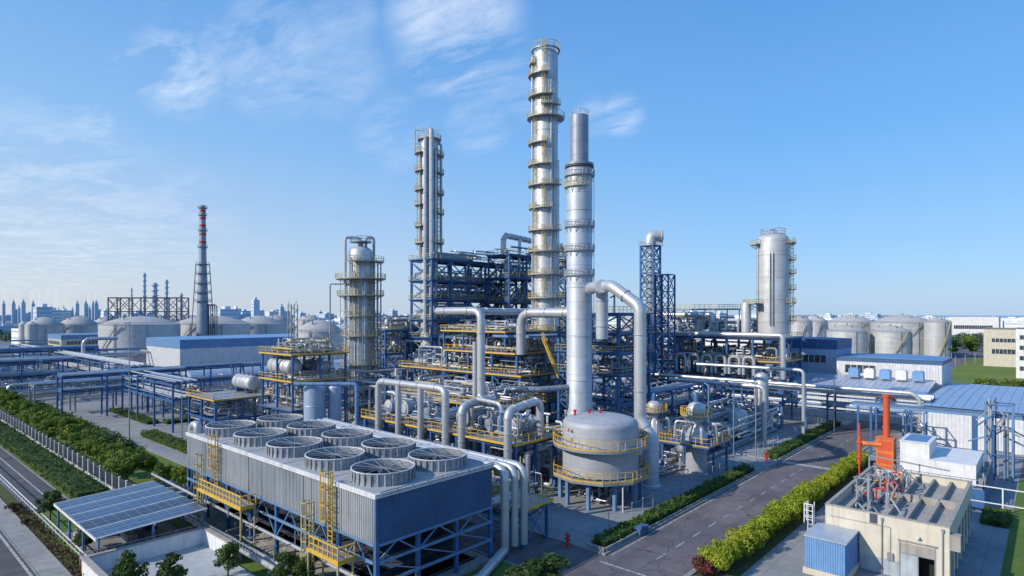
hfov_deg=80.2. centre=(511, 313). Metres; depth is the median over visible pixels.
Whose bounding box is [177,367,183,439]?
street lamp
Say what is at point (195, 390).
process pipe
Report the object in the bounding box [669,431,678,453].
process vessel
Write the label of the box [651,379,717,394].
rack pipe
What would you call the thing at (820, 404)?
rack pipe
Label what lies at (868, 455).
roof frame
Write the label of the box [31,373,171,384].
rack pipe
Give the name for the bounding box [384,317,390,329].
process vessel
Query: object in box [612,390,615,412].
process pipe
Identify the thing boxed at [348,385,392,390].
process pipe
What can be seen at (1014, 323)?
distant building
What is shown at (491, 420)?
heat exchanger
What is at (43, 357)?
rack pipe
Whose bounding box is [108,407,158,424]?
hedge
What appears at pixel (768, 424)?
process pipe
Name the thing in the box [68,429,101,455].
street tree
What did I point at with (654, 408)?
reactor
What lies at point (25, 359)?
rack pipe
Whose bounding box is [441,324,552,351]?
process structure
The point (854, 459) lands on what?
shrub
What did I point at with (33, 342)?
yard pipe
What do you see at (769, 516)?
shrub
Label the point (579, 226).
chimney stack
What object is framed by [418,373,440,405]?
process pipe
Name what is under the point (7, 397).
street tree
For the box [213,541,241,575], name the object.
tree
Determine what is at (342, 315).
distant building
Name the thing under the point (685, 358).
loop pipe
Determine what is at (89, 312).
distant tower
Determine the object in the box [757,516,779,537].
shrub
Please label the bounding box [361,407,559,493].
pump deck
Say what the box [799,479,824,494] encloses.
shrub
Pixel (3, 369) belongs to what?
process vessel
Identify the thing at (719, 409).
process pipe
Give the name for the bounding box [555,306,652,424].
process structure
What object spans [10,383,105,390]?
process pipe
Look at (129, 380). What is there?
street lamp
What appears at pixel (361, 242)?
top platform
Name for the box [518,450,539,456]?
process pipe
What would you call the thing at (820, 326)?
storage tank
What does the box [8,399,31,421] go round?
street tree
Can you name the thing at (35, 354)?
yard pipe
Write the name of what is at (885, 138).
sky
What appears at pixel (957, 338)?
tree belt
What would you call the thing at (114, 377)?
rack pipe
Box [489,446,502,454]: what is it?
process pipe
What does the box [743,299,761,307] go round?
side platform
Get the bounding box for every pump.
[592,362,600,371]
[600,489,609,504]
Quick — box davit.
[415,127,439,151]
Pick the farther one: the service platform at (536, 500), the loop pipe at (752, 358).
the loop pipe at (752, 358)
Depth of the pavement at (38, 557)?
65.07 m
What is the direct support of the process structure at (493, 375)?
on the pavement at (792, 544)
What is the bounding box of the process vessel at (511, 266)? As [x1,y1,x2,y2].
[510,262,513,276]
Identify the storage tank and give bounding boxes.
[23,316,63,343]
[61,315,97,333]
[95,315,113,323]
[98,315,180,367]
[163,315,196,321]
[177,314,250,335]
[241,314,282,334]
[270,314,286,333]
[295,318,343,361]
[296,314,317,328]
[342,318,391,359]
[622,316,632,348]
[790,315,812,336]
[808,314,827,336]
[826,323,870,352]
[827,314,871,352]
[870,313,927,354]
[870,324,912,353]
[924,316,951,356]
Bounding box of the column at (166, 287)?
[164,280,168,319]
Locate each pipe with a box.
[0,345,98,351]
[0,352,97,356]
[0,358,42,369]
[0,369,76,373]
[0,370,85,377]
[0,378,46,382]
[0,385,42,388]
[0,386,111,398]
[1,354,97,358]
[5,368,76,372]
[6,383,64,399]
[8,339,47,341]
[9,344,47,345]
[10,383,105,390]
[10,386,68,391]
[14,345,134,366]
[14,354,133,380]
[18,391,55,393]
[20,349,150,357]
[21,344,146,365]
[22,342,47,343]
[28,392,123,400]
[30,372,174,383]
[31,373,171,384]
[33,373,177,384]
[34,376,149,385]
[39,357,76,359]
[56,351,140,365]
[56,362,135,379]
[57,366,179,374]
[59,367,172,375]
[60,380,174,390]
[61,367,185,376]
[63,381,179,390]
[68,362,145,378]
[81,336,117,364]
[86,347,146,351]
[100,354,137,357]
[124,385,175,398]
[131,371,183,381]
[134,383,187,397]
[139,383,187,394]
[143,375,176,388]
[143,388,180,401]
[144,370,197,380]
[144,383,189,393]
[150,372,190,386]
[151,473,355,575]
[159,475,209,486]
[167,479,216,491]
[169,386,234,410]
[176,484,220,495]
[180,363,243,373]
[180,515,292,575]
[187,372,260,377]
[187,514,293,572]
[188,421,201,501]
[190,373,264,378]
[191,376,233,380]
[192,384,271,391]
[206,399,283,417]
[225,527,245,538]
[243,361,265,363]
[293,382,358,424]
[310,419,509,575]
[317,419,518,546]
[323,418,527,544]
[329,283,348,360]
[347,367,408,409]
[347,372,399,396]
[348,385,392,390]
[351,378,400,412]
[352,377,387,386]
[365,236,374,396]
[366,371,391,413]
[368,385,374,413]
[382,388,411,427]
[418,346,442,384]
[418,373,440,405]
[433,321,495,334]
[434,306,526,452]
[438,303,465,304]
[438,334,442,356]
[440,334,461,339]
[441,285,497,295]
[443,351,458,383]
[444,379,472,383]
[446,284,477,290]
[449,410,489,429]
[457,394,495,448]
[460,492,510,519]
[470,396,503,431]
[472,342,476,396]
[475,406,499,416]
[487,444,501,474]
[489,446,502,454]
[496,413,531,430]
[497,411,518,430]
[500,232,566,273]
[503,397,544,481]
[504,259,507,356]
[504,384,569,402]
[516,307,566,354]
[517,239,521,279]
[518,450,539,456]
[518,471,519,518]
[523,360,564,372]
[523,446,552,485]
[525,454,530,523]
[542,426,561,445]
[585,280,655,436]
[592,393,611,396]
[593,376,626,394]
[611,383,916,411]
[611,384,916,414]
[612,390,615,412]
[622,488,623,512]
[627,376,931,400]
[628,330,785,378]
[628,392,665,414]
[646,379,699,392]
[646,392,715,407]
[647,372,921,430]
[647,378,708,390]
[647,379,712,393]
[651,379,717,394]
[654,311,715,330]
[659,395,688,401]
[660,392,704,403]
[663,393,718,407]
[664,410,756,458]
[664,412,720,430]
[666,404,753,447]
[669,377,766,446]
[669,416,758,457]
[672,377,933,399]
[676,352,686,370]
[680,431,714,469]
[684,422,750,446]
[687,353,699,371]
[696,363,805,433]
[696,389,851,402]
[700,354,712,372]
[701,380,708,460]
[703,397,729,406]
[703,404,775,425]
[706,430,760,437]
[707,412,783,433]
[707,433,758,459]
[709,412,778,436]
[709,438,757,458]
[710,381,930,401]
[713,404,746,411]
[714,354,726,373]
[720,428,740,437]
[724,426,776,448]
[725,381,734,453]
[726,427,756,438]
[728,355,740,374]
[732,407,783,439]
[740,421,771,431]
[742,356,755,375]
[794,381,806,431]
[854,477,871,496]
[857,490,863,501]
[861,502,876,511]
[867,490,873,504]
[868,499,872,510]
[873,463,893,478]
[875,487,890,502]
[884,479,896,488]
[885,490,889,510]
[887,472,892,487]
[887,495,902,515]
[889,484,898,501]
[899,479,904,493]
[902,473,911,489]
[905,470,922,487]
[905,477,907,489]
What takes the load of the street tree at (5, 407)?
on the lawn at (138, 476)
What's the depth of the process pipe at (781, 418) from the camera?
131.63 m
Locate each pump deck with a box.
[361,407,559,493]
[402,382,546,459]
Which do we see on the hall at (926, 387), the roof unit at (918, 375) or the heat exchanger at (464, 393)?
the roof unit at (918, 375)
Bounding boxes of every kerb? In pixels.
[0,446,69,499]
[0,498,72,575]
[27,398,186,466]
[474,425,890,575]
[586,424,843,552]
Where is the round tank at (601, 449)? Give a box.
[553,409,648,511]
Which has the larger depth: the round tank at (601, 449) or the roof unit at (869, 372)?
the roof unit at (869, 372)
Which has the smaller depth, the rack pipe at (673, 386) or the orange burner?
the orange burner
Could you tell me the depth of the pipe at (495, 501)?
65.09 m
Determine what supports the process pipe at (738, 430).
on the process pipe
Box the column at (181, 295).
[179,293,183,320]
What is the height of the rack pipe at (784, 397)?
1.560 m
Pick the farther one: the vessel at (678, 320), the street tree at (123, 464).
the vessel at (678, 320)
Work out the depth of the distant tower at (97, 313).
1497.44 m
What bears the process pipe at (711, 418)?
on the process pipe
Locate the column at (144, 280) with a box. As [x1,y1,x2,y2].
[142,273,146,315]
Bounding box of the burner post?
[856,423,861,474]
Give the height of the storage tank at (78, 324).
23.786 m
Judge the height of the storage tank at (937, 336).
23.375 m
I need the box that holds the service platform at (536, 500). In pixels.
[487,480,553,549]
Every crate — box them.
[100,545,110,551]
[120,529,136,540]
[124,530,137,543]
[142,523,156,530]
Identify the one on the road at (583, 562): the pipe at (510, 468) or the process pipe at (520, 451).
the pipe at (510, 468)
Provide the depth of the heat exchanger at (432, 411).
96.81 m
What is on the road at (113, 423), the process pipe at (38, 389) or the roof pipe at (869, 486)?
the process pipe at (38, 389)
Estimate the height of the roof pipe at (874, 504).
1.239 m
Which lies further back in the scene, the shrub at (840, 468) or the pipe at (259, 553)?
the shrub at (840, 468)
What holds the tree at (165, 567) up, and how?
on the lawn at (253, 567)
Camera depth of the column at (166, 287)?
403.28 m
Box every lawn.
[0,398,200,498]
[0,484,80,575]
[31,479,514,575]
[694,460,875,575]
[952,358,1023,383]
[1000,480,1023,575]
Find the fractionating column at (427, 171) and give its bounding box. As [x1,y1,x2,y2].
[414,127,443,373]
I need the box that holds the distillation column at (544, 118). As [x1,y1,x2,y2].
[527,38,564,422]
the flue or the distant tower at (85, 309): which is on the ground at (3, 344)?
the distant tower at (85, 309)
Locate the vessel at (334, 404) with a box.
[328,386,341,420]
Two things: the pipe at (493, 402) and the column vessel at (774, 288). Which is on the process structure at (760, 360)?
the column vessel at (774, 288)
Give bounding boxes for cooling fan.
[205,420,255,437]
[233,427,286,446]
[256,414,302,428]
[266,436,322,457]
[286,420,335,436]
[304,446,364,470]
[321,428,372,446]
[350,458,415,486]
[361,437,415,458]
[407,447,466,471]
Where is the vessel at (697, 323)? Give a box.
[694,318,705,330]
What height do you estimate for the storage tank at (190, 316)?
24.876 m
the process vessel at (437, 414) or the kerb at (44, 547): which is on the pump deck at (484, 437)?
the process vessel at (437, 414)
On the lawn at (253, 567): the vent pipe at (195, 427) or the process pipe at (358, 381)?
the vent pipe at (195, 427)
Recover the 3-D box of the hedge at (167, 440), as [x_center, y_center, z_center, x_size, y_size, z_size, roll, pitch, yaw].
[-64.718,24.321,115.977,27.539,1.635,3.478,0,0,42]
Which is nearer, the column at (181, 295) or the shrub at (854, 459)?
the shrub at (854, 459)
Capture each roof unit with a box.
[848,367,859,376]
[864,368,875,377]
[879,369,891,378]
[895,370,907,379]
[912,371,924,380]
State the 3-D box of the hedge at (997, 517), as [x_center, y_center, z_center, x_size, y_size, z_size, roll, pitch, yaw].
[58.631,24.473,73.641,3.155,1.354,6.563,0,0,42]
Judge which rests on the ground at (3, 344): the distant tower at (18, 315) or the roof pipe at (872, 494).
the distant tower at (18, 315)
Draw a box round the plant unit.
[897,433,992,510]
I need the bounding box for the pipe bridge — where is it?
[654,304,752,328]
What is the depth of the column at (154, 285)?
402.75 m
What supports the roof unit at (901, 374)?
on the hall at (926, 387)
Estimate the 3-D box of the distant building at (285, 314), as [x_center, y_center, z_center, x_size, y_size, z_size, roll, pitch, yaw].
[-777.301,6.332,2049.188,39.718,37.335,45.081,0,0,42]
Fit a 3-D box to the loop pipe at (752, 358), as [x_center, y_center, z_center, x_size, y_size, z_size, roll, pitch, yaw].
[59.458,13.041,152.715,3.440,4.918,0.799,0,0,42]
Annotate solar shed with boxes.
[53,481,207,555]
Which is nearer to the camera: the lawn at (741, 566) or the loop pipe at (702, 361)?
the lawn at (741, 566)
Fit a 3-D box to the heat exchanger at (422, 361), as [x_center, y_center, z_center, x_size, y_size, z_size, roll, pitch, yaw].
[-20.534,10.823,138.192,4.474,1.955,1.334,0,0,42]
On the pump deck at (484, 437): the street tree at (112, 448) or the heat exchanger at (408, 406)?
the heat exchanger at (408, 406)
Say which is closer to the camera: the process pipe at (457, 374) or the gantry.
the gantry
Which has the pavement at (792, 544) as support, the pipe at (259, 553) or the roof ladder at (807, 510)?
the roof ladder at (807, 510)
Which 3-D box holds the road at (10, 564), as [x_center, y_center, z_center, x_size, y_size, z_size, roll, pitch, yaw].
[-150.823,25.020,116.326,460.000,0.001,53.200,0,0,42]
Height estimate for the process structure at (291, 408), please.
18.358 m
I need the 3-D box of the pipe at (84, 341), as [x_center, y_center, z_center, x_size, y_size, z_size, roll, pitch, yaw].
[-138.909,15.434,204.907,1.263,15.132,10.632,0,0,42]
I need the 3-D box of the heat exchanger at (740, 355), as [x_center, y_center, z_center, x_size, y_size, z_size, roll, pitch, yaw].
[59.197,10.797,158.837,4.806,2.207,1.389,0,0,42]
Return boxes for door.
[900,553,916,575]
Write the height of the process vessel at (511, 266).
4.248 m
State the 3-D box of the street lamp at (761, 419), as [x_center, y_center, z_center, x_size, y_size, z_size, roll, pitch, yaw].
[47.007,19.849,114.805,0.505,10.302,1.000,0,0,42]
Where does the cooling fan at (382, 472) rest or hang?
on the cooling tower at (415, 531)
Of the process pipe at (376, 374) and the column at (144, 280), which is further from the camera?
the column at (144, 280)
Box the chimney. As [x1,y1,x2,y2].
[191,205,216,335]
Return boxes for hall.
[146,334,293,372]
[180,359,348,390]
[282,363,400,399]
[724,369,936,425]
[836,353,951,390]
[920,383,1023,454]
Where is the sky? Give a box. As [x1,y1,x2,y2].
[0,0,1023,315]
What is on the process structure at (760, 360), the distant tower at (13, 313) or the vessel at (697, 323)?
the vessel at (697, 323)
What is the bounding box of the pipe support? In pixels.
[174,518,287,572]
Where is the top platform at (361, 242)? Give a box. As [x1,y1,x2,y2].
[350,235,371,245]
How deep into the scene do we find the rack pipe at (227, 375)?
174.37 m
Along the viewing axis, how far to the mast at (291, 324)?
149.93 m
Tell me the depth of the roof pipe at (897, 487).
64.27 m
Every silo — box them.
[18,321,25,343]
[25,321,36,343]
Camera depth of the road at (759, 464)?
102.74 m
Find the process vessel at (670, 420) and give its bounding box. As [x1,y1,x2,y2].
[663,416,674,427]
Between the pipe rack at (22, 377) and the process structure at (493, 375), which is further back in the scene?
the pipe rack at (22, 377)
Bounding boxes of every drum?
[232,372,260,392]
[267,356,301,379]
[302,357,329,374]
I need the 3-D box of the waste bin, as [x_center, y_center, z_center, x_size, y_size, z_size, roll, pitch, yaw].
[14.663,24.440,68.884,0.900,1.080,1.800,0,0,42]
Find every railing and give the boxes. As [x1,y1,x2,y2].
[0,474,85,556]
[79,523,256,564]
[760,228,785,234]
[971,484,1023,508]
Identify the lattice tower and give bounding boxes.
[638,240,662,386]
[655,274,675,386]
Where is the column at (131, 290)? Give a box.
[130,288,132,316]
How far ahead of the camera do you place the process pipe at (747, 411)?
121.91 m
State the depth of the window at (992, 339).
285.23 m
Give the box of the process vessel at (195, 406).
[190,391,205,416]
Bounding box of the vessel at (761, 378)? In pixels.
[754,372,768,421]
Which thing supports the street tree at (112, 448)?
on the lawn at (138, 476)
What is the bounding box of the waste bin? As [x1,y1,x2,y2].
[634,523,648,536]
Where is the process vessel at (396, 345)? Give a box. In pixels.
[392,334,401,351]
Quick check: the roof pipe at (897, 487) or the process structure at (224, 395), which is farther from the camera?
the process structure at (224, 395)
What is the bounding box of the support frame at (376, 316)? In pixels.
[340,263,381,422]
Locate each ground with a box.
[0,315,945,347]
[0,336,1023,512]
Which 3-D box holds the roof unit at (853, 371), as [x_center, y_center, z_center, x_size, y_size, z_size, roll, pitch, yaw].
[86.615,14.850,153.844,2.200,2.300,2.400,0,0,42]
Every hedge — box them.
[0,419,109,499]
[13,502,83,575]
[28,399,134,448]
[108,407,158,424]
[140,429,186,453]
[162,413,211,423]
[590,463,754,546]
[763,419,841,458]
[973,377,1023,386]
[979,504,1012,528]
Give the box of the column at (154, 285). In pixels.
[151,283,158,316]
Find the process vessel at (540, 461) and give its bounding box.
[531,449,549,478]
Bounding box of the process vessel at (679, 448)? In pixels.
[676,445,685,457]
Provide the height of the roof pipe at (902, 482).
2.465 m
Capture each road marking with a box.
[0,458,42,494]
[0,534,32,575]
[64,412,186,463]
[599,561,645,575]
[611,472,762,554]
[657,428,867,558]
[781,461,829,469]
[782,426,846,461]
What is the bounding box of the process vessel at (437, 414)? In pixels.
[435,408,441,426]
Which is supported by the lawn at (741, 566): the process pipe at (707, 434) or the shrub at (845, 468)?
the shrub at (845, 468)
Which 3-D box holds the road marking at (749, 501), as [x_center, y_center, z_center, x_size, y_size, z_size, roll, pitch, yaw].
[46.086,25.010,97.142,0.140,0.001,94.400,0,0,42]
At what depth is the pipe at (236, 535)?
66.09 m
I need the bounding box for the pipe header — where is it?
[375,378,449,444]
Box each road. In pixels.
[0,448,64,512]
[0,530,36,575]
[18,392,186,464]
[147,445,179,454]
[461,515,668,575]
[605,420,897,575]
[664,446,777,470]
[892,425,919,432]
[952,345,983,366]
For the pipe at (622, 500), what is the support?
on the pavement at (792, 544)
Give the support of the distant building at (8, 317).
on the ground at (3, 344)
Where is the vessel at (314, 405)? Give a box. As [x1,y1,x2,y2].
[303,386,325,420]
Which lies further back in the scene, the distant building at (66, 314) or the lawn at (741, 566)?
the distant building at (66, 314)
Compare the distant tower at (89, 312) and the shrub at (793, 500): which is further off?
the distant tower at (89, 312)
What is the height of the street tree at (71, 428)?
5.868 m
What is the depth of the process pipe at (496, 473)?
89.34 m
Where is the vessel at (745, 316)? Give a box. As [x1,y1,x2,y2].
[741,302,750,331]
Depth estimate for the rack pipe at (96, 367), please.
192.20 m
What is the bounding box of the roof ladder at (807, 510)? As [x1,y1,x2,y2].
[804,501,814,530]
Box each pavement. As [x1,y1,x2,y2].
[0,501,68,575]
[55,355,1023,575]
[479,456,732,546]
[745,552,868,575]
[955,476,1019,575]
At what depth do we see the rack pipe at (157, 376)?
138.42 m
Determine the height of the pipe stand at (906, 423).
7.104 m
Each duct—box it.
[595,279,608,338]
[642,435,660,488]
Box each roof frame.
[853,475,871,501]
[865,454,949,481]
[866,473,883,494]
[878,470,894,480]
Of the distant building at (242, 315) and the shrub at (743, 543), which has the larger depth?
the distant building at (242, 315)
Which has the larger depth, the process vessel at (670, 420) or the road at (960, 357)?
the road at (960, 357)
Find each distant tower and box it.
[2,299,5,322]
[11,299,16,323]
[17,306,19,323]
[21,298,25,321]
[31,301,34,319]
[75,301,78,316]
[83,301,87,317]
[88,305,90,318]
[91,301,93,319]
[94,301,101,319]
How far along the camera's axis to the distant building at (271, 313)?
1876.62 m
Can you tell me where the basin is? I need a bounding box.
[80,526,254,575]
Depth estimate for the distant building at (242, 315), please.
1057.63 m
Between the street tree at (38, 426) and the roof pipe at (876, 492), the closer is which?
the roof pipe at (876, 492)
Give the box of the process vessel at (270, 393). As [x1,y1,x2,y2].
[264,387,273,408]
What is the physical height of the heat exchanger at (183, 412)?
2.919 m
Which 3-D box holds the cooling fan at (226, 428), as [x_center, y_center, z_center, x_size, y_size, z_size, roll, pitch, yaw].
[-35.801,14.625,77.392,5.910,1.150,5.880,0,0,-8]
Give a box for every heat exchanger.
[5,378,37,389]
[176,404,190,415]
[211,406,229,415]
[295,393,303,404]
[321,342,334,351]
[384,393,411,413]
[402,393,433,419]
[414,356,429,365]
[424,400,441,420]
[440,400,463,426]
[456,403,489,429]
[458,388,472,401]
[484,411,497,433]
[487,426,497,434]
[512,410,535,438]
[600,356,628,363]
[729,350,747,356]
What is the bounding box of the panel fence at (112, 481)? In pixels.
[0,410,134,489]
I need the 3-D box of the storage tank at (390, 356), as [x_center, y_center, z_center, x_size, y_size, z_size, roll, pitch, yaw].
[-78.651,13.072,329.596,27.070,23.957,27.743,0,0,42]
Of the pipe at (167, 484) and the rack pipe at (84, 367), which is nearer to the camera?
the pipe at (167, 484)
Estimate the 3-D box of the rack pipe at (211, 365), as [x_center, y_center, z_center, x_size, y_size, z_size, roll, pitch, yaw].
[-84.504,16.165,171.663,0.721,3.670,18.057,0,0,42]
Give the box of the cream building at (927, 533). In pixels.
[825,466,972,575]
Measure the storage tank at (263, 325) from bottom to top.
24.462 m
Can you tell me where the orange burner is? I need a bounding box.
[861,394,896,469]
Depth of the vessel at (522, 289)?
167.52 m
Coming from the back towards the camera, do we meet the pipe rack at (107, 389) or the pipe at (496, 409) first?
the pipe rack at (107, 389)
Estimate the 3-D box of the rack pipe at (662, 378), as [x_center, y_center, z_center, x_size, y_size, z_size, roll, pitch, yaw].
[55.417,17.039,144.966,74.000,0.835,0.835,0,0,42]
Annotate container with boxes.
[803,522,858,575]
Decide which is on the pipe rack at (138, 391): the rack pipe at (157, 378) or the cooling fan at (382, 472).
the rack pipe at (157, 378)
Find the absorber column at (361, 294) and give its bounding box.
[335,236,385,423]
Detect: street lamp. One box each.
[124,323,129,438]
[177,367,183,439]
[752,382,756,460]
[759,391,761,445]
[831,367,834,431]
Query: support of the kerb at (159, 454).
on the road at (113, 423)
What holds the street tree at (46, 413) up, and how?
on the lawn at (138, 476)
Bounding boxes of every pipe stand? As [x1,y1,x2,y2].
[902,410,933,436]
[968,398,1023,482]
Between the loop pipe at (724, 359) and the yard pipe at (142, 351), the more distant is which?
the yard pipe at (142, 351)
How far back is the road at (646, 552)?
77.59 m
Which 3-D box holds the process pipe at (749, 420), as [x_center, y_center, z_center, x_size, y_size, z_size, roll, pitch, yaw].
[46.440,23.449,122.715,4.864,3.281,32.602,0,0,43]
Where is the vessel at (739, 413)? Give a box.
[729,404,748,434]
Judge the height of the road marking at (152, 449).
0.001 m
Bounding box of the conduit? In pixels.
[380,462,494,495]
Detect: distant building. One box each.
[0,315,10,320]
[0,323,17,333]
[11,328,17,344]
[20,312,30,320]
[33,304,52,318]
[53,308,62,321]
[63,308,70,320]
[101,308,106,315]
[127,310,142,316]
[209,306,238,318]
[239,312,250,319]
[265,310,278,316]
[284,310,290,320]
[295,312,305,317]
[318,312,333,319]
[333,318,343,323]
[337,313,343,319]
[387,309,397,318]
[608,318,622,328]
[694,339,772,346]
[714,311,726,318]
[728,315,755,324]
[818,313,837,317]
[855,313,880,317]
[1001,317,1017,321]
[1004,319,1023,327]
[1005,318,1023,321]
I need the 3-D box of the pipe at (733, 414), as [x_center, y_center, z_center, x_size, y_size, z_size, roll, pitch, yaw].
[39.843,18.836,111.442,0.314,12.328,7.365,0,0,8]
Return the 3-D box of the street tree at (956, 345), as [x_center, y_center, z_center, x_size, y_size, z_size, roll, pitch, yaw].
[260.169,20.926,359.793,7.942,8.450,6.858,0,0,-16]
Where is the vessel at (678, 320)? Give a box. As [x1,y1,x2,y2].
[670,318,681,330]
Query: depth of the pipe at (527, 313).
112.31 m
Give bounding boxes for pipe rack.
[0,348,99,379]
[0,359,101,389]
[12,346,153,409]
[29,375,180,412]
[56,369,186,415]
[121,371,201,432]
[172,363,268,391]
[608,377,934,434]
[651,384,720,417]
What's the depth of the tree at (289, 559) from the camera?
54.59 m
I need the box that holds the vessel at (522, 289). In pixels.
[520,280,524,307]
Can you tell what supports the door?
in the cream building at (927, 533)
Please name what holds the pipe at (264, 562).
on the pipe support
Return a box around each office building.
[48,333,97,366]
[776,337,851,373]
[948,316,1000,335]
[984,328,1016,366]
[1016,327,1023,378]
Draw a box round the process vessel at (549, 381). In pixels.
[542,376,554,394]
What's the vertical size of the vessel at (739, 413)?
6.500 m
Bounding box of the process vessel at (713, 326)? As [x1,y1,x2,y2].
[710,322,715,331]
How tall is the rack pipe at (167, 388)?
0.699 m
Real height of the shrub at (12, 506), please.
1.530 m
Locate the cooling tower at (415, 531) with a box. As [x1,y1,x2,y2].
[186,427,493,575]
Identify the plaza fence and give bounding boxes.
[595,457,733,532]
[759,414,824,449]
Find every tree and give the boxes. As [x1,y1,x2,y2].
[0,389,17,413]
[0,392,23,415]
[3,398,24,418]
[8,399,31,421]
[13,402,40,424]
[16,406,34,425]
[22,405,51,431]
[29,408,60,424]
[33,489,66,520]
[34,415,54,431]
[40,416,60,439]
[48,416,87,447]
[59,421,88,444]
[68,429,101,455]
[71,528,94,550]
[74,434,109,461]
[90,443,108,467]
[92,442,124,464]
[102,451,142,481]
[106,446,147,479]
[109,549,149,575]
[136,453,159,478]
[151,462,176,485]
[155,552,188,575]
[170,466,197,486]
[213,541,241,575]
[267,551,300,575]
[292,553,318,575]
[503,552,569,575]
[953,343,959,351]
[959,336,977,345]
[966,341,978,356]
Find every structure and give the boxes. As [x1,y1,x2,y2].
[107,297,188,321]
[185,385,272,429]
[259,344,348,422]
[372,325,444,395]
[399,356,566,423]
[408,253,518,379]
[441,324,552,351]
[443,343,566,374]
[486,249,566,380]
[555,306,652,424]
[559,260,566,409]
[646,332,802,412]
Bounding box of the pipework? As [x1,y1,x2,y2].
[2,243,797,520]
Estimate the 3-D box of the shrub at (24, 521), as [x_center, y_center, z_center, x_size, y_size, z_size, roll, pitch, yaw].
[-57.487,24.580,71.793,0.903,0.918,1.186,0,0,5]
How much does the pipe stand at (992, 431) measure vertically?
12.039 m
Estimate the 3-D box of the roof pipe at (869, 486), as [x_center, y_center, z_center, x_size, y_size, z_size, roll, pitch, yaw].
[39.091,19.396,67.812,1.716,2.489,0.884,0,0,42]
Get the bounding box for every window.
[48,340,59,344]
[66,340,97,344]
[792,354,826,362]
[845,364,875,372]
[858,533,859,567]
[954,325,992,328]
[991,338,1015,342]
[991,349,1015,353]
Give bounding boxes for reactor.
[646,393,670,457]
[659,392,729,475]
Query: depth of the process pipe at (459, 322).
159.28 m
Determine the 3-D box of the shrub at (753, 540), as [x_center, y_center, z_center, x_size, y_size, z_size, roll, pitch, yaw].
[23.826,23.581,63.213,3.450,3.002,2.520,0,0,5]
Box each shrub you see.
[3,502,22,512]
[20,518,31,524]
[692,554,714,574]
[697,543,733,575]
[710,538,741,560]
[711,545,737,565]
[721,531,754,559]
[723,525,758,554]
[738,524,765,550]
[744,514,774,532]
[752,527,769,542]
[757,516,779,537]
[761,504,790,529]
[762,511,783,533]
[766,505,787,524]
[767,499,801,520]
[781,494,808,513]
[787,487,815,507]
[791,494,811,509]
[792,485,818,503]
[796,481,823,500]
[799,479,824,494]
[813,475,829,487]
[817,480,829,491]
[819,474,839,487]
[820,476,837,489]
[824,471,838,476]
[828,467,845,481]
[830,462,848,472]
[834,465,848,477]
[835,461,854,473]
[840,456,857,465]
[840,457,855,467]
[843,459,856,473]
[846,456,865,467]
[848,452,856,456]
[852,451,867,459]
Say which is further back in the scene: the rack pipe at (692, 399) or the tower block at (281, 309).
the tower block at (281, 309)
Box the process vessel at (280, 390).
[278,385,284,394]
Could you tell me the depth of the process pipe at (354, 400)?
130.51 m
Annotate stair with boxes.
[541,332,559,377]
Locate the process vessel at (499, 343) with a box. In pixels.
[495,341,501,350]
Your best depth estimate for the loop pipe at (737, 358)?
154.71 m
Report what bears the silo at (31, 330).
on the ground at (961, 349)
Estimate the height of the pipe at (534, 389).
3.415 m
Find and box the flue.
[645,229,663,386]
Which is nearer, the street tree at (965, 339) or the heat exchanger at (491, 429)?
the heat exchanger at (491, 429)
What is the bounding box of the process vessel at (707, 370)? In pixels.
[704,366,711,376]
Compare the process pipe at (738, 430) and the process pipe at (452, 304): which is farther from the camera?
the process pipe at (452, 304)
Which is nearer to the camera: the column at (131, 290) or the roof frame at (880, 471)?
the roof frame at (880, 471)
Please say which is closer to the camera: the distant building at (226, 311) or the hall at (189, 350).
the hall at (189, 350)
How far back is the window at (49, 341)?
292.99 m
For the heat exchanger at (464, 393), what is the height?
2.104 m
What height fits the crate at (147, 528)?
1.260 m
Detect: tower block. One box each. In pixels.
[251,297,259,315]
[279,304,283,316]
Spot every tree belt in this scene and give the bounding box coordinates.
[0,325,420,341]
[952,327,1011,348]
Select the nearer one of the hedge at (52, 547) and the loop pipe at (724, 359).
the hedge at (52, 547)
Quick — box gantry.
[852,401,1023,454]
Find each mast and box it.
[287,301,297,391]
[610,295,614,312]
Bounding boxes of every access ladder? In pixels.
[193,435,256,555]
[301,470,354,575]
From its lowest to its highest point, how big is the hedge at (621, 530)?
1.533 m
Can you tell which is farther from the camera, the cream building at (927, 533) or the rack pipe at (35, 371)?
the rack pipe at (35, 371)
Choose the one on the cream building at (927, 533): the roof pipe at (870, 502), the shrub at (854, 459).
the roof pipe at (870, 502)
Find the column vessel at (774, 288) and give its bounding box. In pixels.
[750,232,795,336]
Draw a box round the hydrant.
[565,532,570,547]
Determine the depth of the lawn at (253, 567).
65.30 m
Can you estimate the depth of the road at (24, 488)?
91.06 m
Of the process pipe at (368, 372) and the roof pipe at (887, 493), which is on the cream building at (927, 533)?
the roof pipe at (887, 493)
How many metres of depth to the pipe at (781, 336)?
152.83 m
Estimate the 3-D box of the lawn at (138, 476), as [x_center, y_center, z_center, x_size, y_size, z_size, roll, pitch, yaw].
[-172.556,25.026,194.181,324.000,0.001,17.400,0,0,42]
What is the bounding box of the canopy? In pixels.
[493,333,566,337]
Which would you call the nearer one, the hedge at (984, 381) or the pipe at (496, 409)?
the pipe at (496, 409)
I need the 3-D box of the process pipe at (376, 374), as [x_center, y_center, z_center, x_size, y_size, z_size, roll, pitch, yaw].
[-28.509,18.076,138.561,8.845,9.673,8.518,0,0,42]

